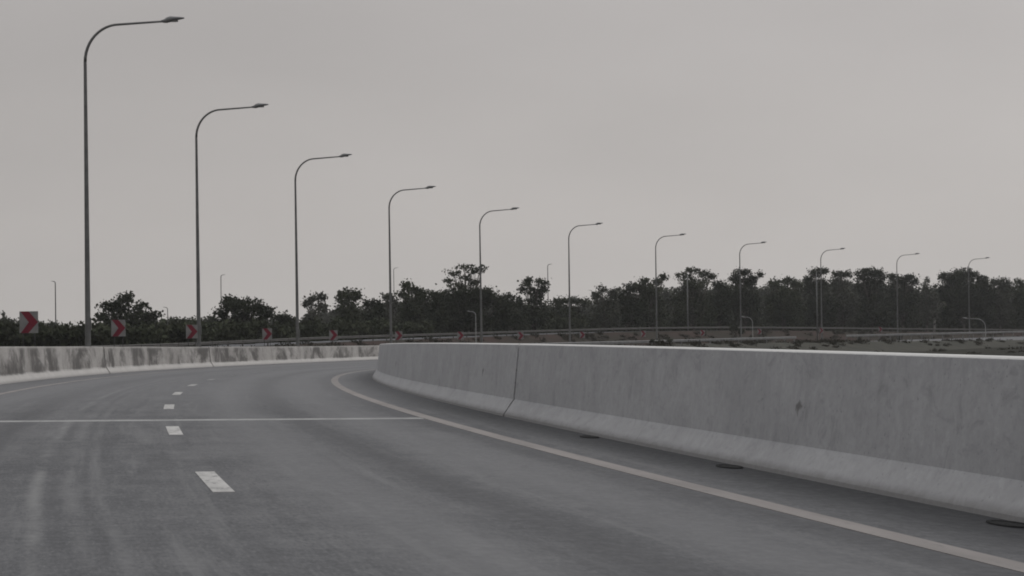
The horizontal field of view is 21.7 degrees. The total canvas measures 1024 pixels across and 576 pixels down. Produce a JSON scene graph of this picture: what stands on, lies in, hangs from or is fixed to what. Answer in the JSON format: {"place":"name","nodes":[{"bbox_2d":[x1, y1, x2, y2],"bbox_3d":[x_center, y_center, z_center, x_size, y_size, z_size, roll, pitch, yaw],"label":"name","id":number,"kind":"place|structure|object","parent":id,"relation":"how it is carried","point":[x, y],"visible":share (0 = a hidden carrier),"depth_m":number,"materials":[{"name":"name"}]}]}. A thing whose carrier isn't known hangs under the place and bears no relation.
{"place":"outdoors","nodes":[
{"label":"outdoors","id":0,"kind":"place"},
{"bbox_2d":[0,336,1023,575],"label":"road","id":1,"kind":"structure","parent":0,"point":[343,468],"depth_m":19.83,"materials":[{"name":"grey asphalt"}]},
{"bbox_2d":[0,345,378,384],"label":"concrete barrier","id":2,"kind":"object","parent":1,"relation":"on","point":[20,364],"visible":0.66,"depth_m":112.08,"materials":[{"name":"grey concrete"}]},
{"bbox_2d":[19,311,37,345],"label":"chevron sign","id":3,"kind":"object","parent":2,"relation":"on","point":[28,321],"visible":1,"depth_m":81.01,"materials":[{"name":"white metal"}]},
{"bbox_2d":[111,320,125,346],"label":"chevron sign","id":4,"kind":"object","parent":2,"relation":"on","point":[118,327],"visible":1,"depth_m":105.92,"materials":[{"name":"metal"}]},
{"bbox_2d":[84,16,183,346],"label":"street lamp","id":5,"kind":"object","parent":2,"relation":"on","point":[88,325],"visible":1,"depth_m":96.94,"materials":[{"name":"metal"}]},
{"bbox_2d":[186,325,197,346],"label":"chevron sign","id":6,"kind":"object","parent":2,"relation":"on","point":[191,331],"visible":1,"depth_m":129.44,"materials":[{"name":"white metal"}]},
{"bbox_2d":[195,103,268,346],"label":"street lamp","id":7,"kind":"object","parent":2,"relation":"on","point":[257,105],"visible":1,"depth_m":131.80,"materials":[{"name":"metal"}]},
{"bbox_2d":[262,328,271,346],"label":"chevron sign","id":8,"kind":"object","parent":2,"relation":"on","point":[266,333],"visible":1,"depth_m":155.66,"materials":[{"name":"metal"}]},
{"bbox_2d":[294,154,351,345],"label":"street lamp","id":9,"kind":"object","parent":2,"relation":"on","point":[296,289],"visible":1,"depth_m":166.64,"materials":[{"name":"metal"}]},
{"bbox_2d":[329,330,337,339],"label":"chevron sign","id":10,"kind":"object","parent":2,"relation":"on","point":[333,334],"visible":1,"depth_m":179.79,"materials":[{"name":"metal"}]},
{"bbox_2d":[395,331,401,342],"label":"chevron sign","id":11,"kind":"object","parent":2,"relation":"on","point":[398,335],"visible":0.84,"depth_m":204.20,"materials":[{"name":"metal"}]},
{"bbox_2d":[388,186,435,342],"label":"street lamp","id":12,"kind":"object","parent":2,"relation":"on","point":[390,306],"visible":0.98,"depth_m":201.29,"materials":[{"name":"metal"}]},
{"bbox_2d":[457,332,463,339],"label":"chevron sign","id":13,"kind":"object","parent":2,"relation":"on","point":[460,335],"visible":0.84,"depth_m":227.65,"materials":[{"name":"metal"}]},
{"bbox_2d":[479,207,518,342],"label":"street lamp","id":14,"kind":"object","parent":2,"relation":"on","point":[481,330],"visible":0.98,"depth_m":235.57,"materials":[{"name":"metal"}]},
{"bbox_2d":[568,222,601,341],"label":"street lamp","id":15,"kind":"object","parent":1,"relation":"on","point":[569,279],"visible":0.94,"depth_m":269.42,"materials":[{"name":"metal"}]},
{"bbox_2d":[580,435,598,437],"bbox_3d":[0.903,1.735,31.128,0.204,0.010,0.640,-1,-1,-11],"label":"road drain","id":16,"kind":"object","parent":1,"relation":"on","point":[586,436],"visible":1,"depth_m":31.16,"materials":[{"name":"metal"}]},
{"bbox_2d":[517,336,795,345],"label":"guard rail","id":17,"kind":"object","parent":1,"relation":"on","point":[676,340],"visible":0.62,"depth_m":307.91,"materials":[{"name":"metal"}]},
{"bbox_2d":[518,332,523,342],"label":"chevron sign","id":18,"kind":"object","parent":17,"relation":"attached to","point":[520,335],"visible":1,"depth_m":250.48,"materials":[{"name":"metal"}]},
{"bbox_2d":[580,332,584,337],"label":"chevron sign","id":19,"kind":"object","parent":17,"relation":"attached to","point":[582,334],"visible":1,"depth_m":274.06,"materials":[{"name":"metal"}]},
{"bbox_2d":[641,331,645,336],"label":"chevron sign","id":20,"kind":"object","parent":17,"relation":"attached to","point":[643,333],"visible":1,"depth_m":297.43,"materials":[{"name":"metal"}]},
{"bbox_2d":[655,233,684,339],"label":"street lamp","id":21,"kind":"object","parent":1,"relation":"on","point":[656,282],"visible":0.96,"depth_m":302.69,"materials":[{"name":"metal"}]},
{"bbox_2d":[372,343,1023,522],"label":"concrete barrier","id":22,"kind":"object","parent":1,"relation":"on","point":[944,430],"visible":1,"depth_m":23.58,"materials":[{"name":"grey concrete"}]},
{"bbox_2d":[716,464,742,467],"bbox_3d":[1.978,1.621,24.271,0.204,0.010,0.640,-1,-1,-11],"label":"road drain","id":23,"kind":"object","parent":1,"relation":"on","point":[727,466],"visible":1,"depth_m":24.27,"materials":[{"name":"metal"}]},
{"bbox_2d":[739,241,764,342],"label":"street lamp","id":24,"kind":"object","parent":1,"relation":"on","point":[740,292],"visible":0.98,"depth_m":335.24,"materials":[{"name":"metal"}]},
{"bbox_2d":[820,248,844,338],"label":"street lamp","id":25,"kind":"object","parent":1,"relation":"on","point":[821,287],"visible":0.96,"depth_m":367.19,"materials":[{"name":"metal"}]},
{"bbox_2d":[896,253,919,339],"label":"street lamp","id":26,"kind":"object","parent":1,"relation":"on","point":[897,294],"visible":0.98,"depth_m":398.51,"materials":[{"name":"metal"}]},
{"bbox_2d":[846,331,1023,339],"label":"guard rail","id":27,"kind":"object","parent":1,"relation":"on","point":[911,334],"visible":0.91,"depth_m":412.45,"materials":[{"name":"metal"}]},
{"bbox_2d":[968,257,989,337],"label":"street lamp","id":28,"kind":"object","parent":1,"relation":"on","point":[968,292],"visible":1,"depth_m":429.40,"materials":[{"name":"metal"}]},
{"bbox_2d":[986,520,1023,527],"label":"road drain","id":29,"kind":"object","parent":1,"relation":"on","point":[1007,523],"visible":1,"depth_m":17.17,"materials":[{"name":"metal"}]},
{"bbox_2d":[0,0,1023,327],"label":"sky","id":30,"kind":"structure","parent":0,"point":[881,132],"materials":[{"name":"grey"}]},
{"bbox_2d":[202,330,908,346],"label":"road","id":31,"kind":"structure","parent":0,"point":[247,345],"depth_m":329.94,"materials":[{"name":"grey asphalt"}]},
{"bbox_2d":[254,331,1023,346],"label":"embankment","id":32,"kind":"structure","parent":0,"point":[613,336],"depth_m":438.69,"materials":[{"name":"green plant"}]},
{"bbox_2d":[60,327,1023,346],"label":"guard rail","id":33,"kind":"object","parent":32,"relation":"on","point":[292,339],"visible":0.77,"depth_m":345.80,"materials":[{"name":"metal"}]},
{"bbox_2d":[669,340,1023,352],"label":"grass verge","id":34,"kind":"object","parent":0,"point":[892,347],"depth_m":330.66,"materials":[{"name":"green plant"}]},
{"bbox_2d":[895,346,1023,355],"bbox_3d":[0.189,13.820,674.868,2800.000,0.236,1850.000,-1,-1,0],"label":"ground","id":35,"kind":"structure","parent":0,"point":[992,351],"depth_m":320.98,"materials":[{"name":"brown soil"}]},
{"bbox_2d":[0,316,18,327],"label":"broadleaf tree","id":36,"kind":"object","parent":35,"relation":"on","point":[5,320],"visible":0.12,"depth_m":419.07,"materials":[{"name":"green plant"}]},
{"bbox_2d":[38,319,64,329],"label":"broadleaf tree","id":37,"kind":"object","parent":35,"relation":"on","point":[51,324],"visible":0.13,"depth_m":429.43,"materials":[{"name":"green plant"}]},
{"bbox_2d":[52,281,55,323],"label":"street lamp","id":38,"kind":"object","parent":35,"relation":"on","point":[55,301],"visible":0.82,"depth_m":329.96,"materials":[{"name":"metal"}]},
{"bbox_2d":[93,290,165,327],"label":"broadleaf tree","id":39,"kind":"object","parent":35,"relation":"on","point":[134,315],"visible":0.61,"depth_m":299.35,"materials":[{"name":"green plant"}]},
{"bbox_2d":[158,315,194,326],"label":"broadleaf tree","id":40,"kind":"object","parent":35,"relation":"on","point":[177,318],"visible":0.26,"depth_m":379.62,"materials":[{"name":"green plant"}]},
{"bbox_2d":[201,314,218,324],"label":"broadleaf tree","id":41,"kind":"object","parent":35,"relation":"on","point":[209,318],"visible":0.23,"depth_m":330.01,"materials":[{"name":"green plant"}]},
{"bbox_2d":[211,293,279,333],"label":"broadleaf tree","id":42,"kind":"object","parent":35,"relation":"on","point":[237,308],"visible":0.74,"depth_m":309.35,"materials":[{"name":"green plant"}]},
{"bbox_2d":[274,310,301,330],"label":"broadleaf tree","id":43,"kind":"object","parent":35,"relation":"on","point":[284,318],"visible":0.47,"depth_m":349.26,"materials":[{"name":"green plant"}]},
{"bbox_2d":[299,290,330,326],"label":"broadleaf tree","id":44,"kind":"object","parent":35,"relation":"on","point":[311,300],"visible":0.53,"depth_m":359.88,"materials":[{"name":"green plant"}]},
{"bbox_2d":[328,286,366,332],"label":"broadleaf tree","id":45,"kind":"object","parent":35,"relation":"on","point":[345,309],"visible":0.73,"depth_m":369.39,"materials":[{"name":"green plant"}]},
{"bbox_2d":[359,297,386,321],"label":"broadleaf tree","id":46,"kind":"object","parent":35,"relation":"on","point":[373,310],"visible":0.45,"depth_m":374.58,"materials":[{"name":"green plant"}]},
{"bbox_2d":[377,291,404,324],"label":"broadleaf tree","id":47,"kind":"object","parent":35,"relation":"on","point":[395,319],"visible":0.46,"depth_m":379.52,"materials":[{"name":"green plant"}]},
{"bbox_2d":[394,278,436,323],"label":"broadleaf tree","id":48,"kind":"object","parent":35,"relation":"on","point":[410,311],"visible":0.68,"depth_m":384.25,"materials":[{"name":"green plant"}]},
{"bbox_2d":[421,283,452,336],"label":"broadleaf tree","id":49,"kind":"object","parent":35,"relation":"on","point":[435,312],"visible":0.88,"depth_m":374.04,"materials":[{"name":"green plant"}]},
{"bbox_2d":[441,263,488,315],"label":"umbrella tree","id":50,"kind":"object","parent":35,"relation":"on","point":[471,281],"visible":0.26,"depth_m":399.87,"materials":[{"name":"green plant"}]},
{"bbox_2d":[468,311,476,342],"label":"street lamp","id":51,"kind":"object","parent":35,"relation":"on","point":[475,326],"visible":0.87,"depth_m":299.93,"materials":[{"name":"metal"}]},
{"bbox_2d":[430,284,518,335],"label":"broadleaf tree","id":52,"kind":"object","parent":35,"relation":"on","point":[460,309],"visible":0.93,"depth_m":382.76,"materials":[{"name":"green plant"}]},
{"bbox_2d":[0,311,1023,346],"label":"undergrowth","id":53,"kind":"object","parent":35,"relation":"on","point":[11,335],"visible":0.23,"depth_m":307.42,"materials":[{"name":"green plant"}]},
{"bbox_2d":[493,291,537,334],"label":"broadleaf tree","id":54,"kind":"object","parent":35,"relation":"on","point":[520,315],"visible":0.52,"depth_m":399.80,"materials":[{"name":"green plant"}]},
{"bbox_2d":[15,276,1019,342],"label":"woodland","id":55,"kind":"object","parent":35,"relation":"on","point":[667,292],"visible":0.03,"depth_m":615.99,"materials":[{"name":"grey plant"}]},
{"bbox_2d":[516,276,551,333],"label":"broadleaf tree","id":56,"kind":"object","parent":35,"relation":"on","point":[537,295],"visible":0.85,"depth_m":409.57,"materials":[{"name":"green plant"}]},
{"bbox_2d":[545,294,591,322],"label":"broadleaf tree","id":57,"kind":"object","parent":35,"relation":"on","point":[561,310],"visible":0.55,"depth_m":449.37,"materials":[{"name":"green plant"}]},
{"bbox_2d":[586,282,622,331],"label":"broadleaf tree","id":58,"kind":"object","parent":35,"relation":"on","point":[611,316],"visible":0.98,"depth_m":439.86,"materials":[{"name":"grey plant"}]},
{"bbox_2d":[193,329,1023,346],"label":"bank weeds","id":59,"kind":"object","parent":35,"relation":"on","point":[562,335],"visible":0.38,"depth_m":408.33,"materials":[{"name":"green plant"}]},
{"bbox_2d":[605,280,649,331],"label":"broadleaf tree","id":60,"kind":"object","parent":35,"relation":"on","point":[631,312],"visible":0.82,"depth_m":450.45,"materials":[{"name":"green plant"}]},
{"bbox_2d":[634,271,671,330],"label":"broadleaf tree","id":61,"kind":"object","parent":35,"relation":"on","point":[650,312],"visible":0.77,"depth_m":460.99,"materials":[{"name":"green plant"}]},
{"bbox_2d":[649,338,672,344],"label":"roadside bush","id":62,"kind":"object","parent":35,"relation":"on","point":[653,341],"visible":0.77,"depth_m":295.86,"materials":[{"name":"green plant"}]},
{"bbox_2d":[687,274,688,330],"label":"steel pole","id":63,"kind":"object","parent":35,"relation":"on","point":[687,305],"visible":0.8,"depth_m":469.91,"materials":[{"name":"grey metal"}]},
{"bbox_2d":[666,266,718,330],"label":"broadleaf tree","id":64,"kind":"object","parent":35,"relation":"on","point":[697,305],"visible":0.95,"depth_m":478.09,"materials":[{"name":"green plant"}]},
{"bbox_2d":[704,280,739,329],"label":"broadleaf tree","id":65,"kind":"object","parent":35,"relation":"on","point":[724,293],"visible":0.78,"depth_m":487.20,"materials":[{"name":"green plant"}]},
{"bbox_2d":[729,324,744,342],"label":"roadside bush","id":66,"kind":"object","parent":35,"relation":"on","point":[733,328],"visible":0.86,"depth_m":394.91,"materials":[{"name":"green plant"}]},
{"bbox_2d":[727,266,765,329],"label":"broadleaf tree","id":67,"kind":"object","parent":35,"relation":"on","point":[749,296],"visible":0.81,"depth_m":497.24,"materials":[{"name":"green plant"}]},
{"bbox_2d":[760,274,807,330],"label":"broadleaf tree","id":68,"kind":"object","parent":35,"relation":"on","point":[786,305],"visible":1,"depth_m":511.56,"materials":[{"name":"green plant"}]},
{"bbox_2d":[799,266,839,330],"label":"broadleaf tree","id":69,"kind":"object","parent":35,"relation":"on","point":[829,309],"visible":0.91,"depth_m":522.60,"materials":[{"name":"green plant"}]},
{"bbox_2d":[624,338,1023,354],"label":"weeds","id":70,"kind":"object","parent":35,"relation":"on","point":[753,342],"visible":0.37,"depth_m":313.62,"materials":[{"name":"green plant"}]},
{"bbox_2d":[827,268,860,330],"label":"broadleaf tree","id":71,"kind":"object","parent":35,"relation":"on","point":[849,307],"visible":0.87,"depth_m":532.01,"materials":[{"name":"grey plant"}]},
{"bbox_2d":[851,265,895,330],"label":"broadleaf tree","id":72,"kind":"object","parent":35,"relation":"on","point":[871,291],"visible":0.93,"depth_m":542.65,"materials":[{"name":"green plant"}]},
{"bbox_2d":[884,273,922,330],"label":"broadleaf tree","id":73,"kind":"object","parent":35,"relation":"on","point":[907,305],"visible":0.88,"depth_m":552.28,"materials":[{"name":"green plant"}]},
{"bbox_2d":[916,276,940,331],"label":"broadleaf tree","id":74,"kind":"object","parent":35,"relation":"on","point":[927,296],"visible":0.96,"depth_m":558.45,"materials":[{"name":"green plant"}]},
{"bbox_2d":[932,294,946,331],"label":"pale tree","id":75,"kind":"object","parent":35,"relation":"on","point":[939,305],"visible":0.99,"depth_m":560.95,"materials":[{"name":"green plant"}]},
{"bbox_2d":[935,267,998,331],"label":"broadleaf tree","id":76,"kind":"object","parent":35,"relation":"on","point":[957,309],"visible":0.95,"depth_m":567.59,"materials":[{"name":"green plant"}]},
{"bbox_2d":[963,317,985,338],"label":"street lamp","id":77,"kind":"object","parent":35,"relation":"on","point":[980,319],"visible":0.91,"depth_m":431.88,"materials":[{"name":"metal"}]},
{"bbox_2d":[988,275,1017,330],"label":"broadleaf tree","id":78,"kind":"object","parent":35,"relation":"on","point":[1003,303],"visible":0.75,"depth_m":578.45,"materials":[{"name":"green plant"}]},
{"bbox_2d":[1007,277,1023,325],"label":"broadleaf tree","id":79,"kind":"object","parent":35,"relation":"on","point":[1018,295],"visible":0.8,"depth_m":585.77,"materials":[{"name":"green plant"}]}
]}

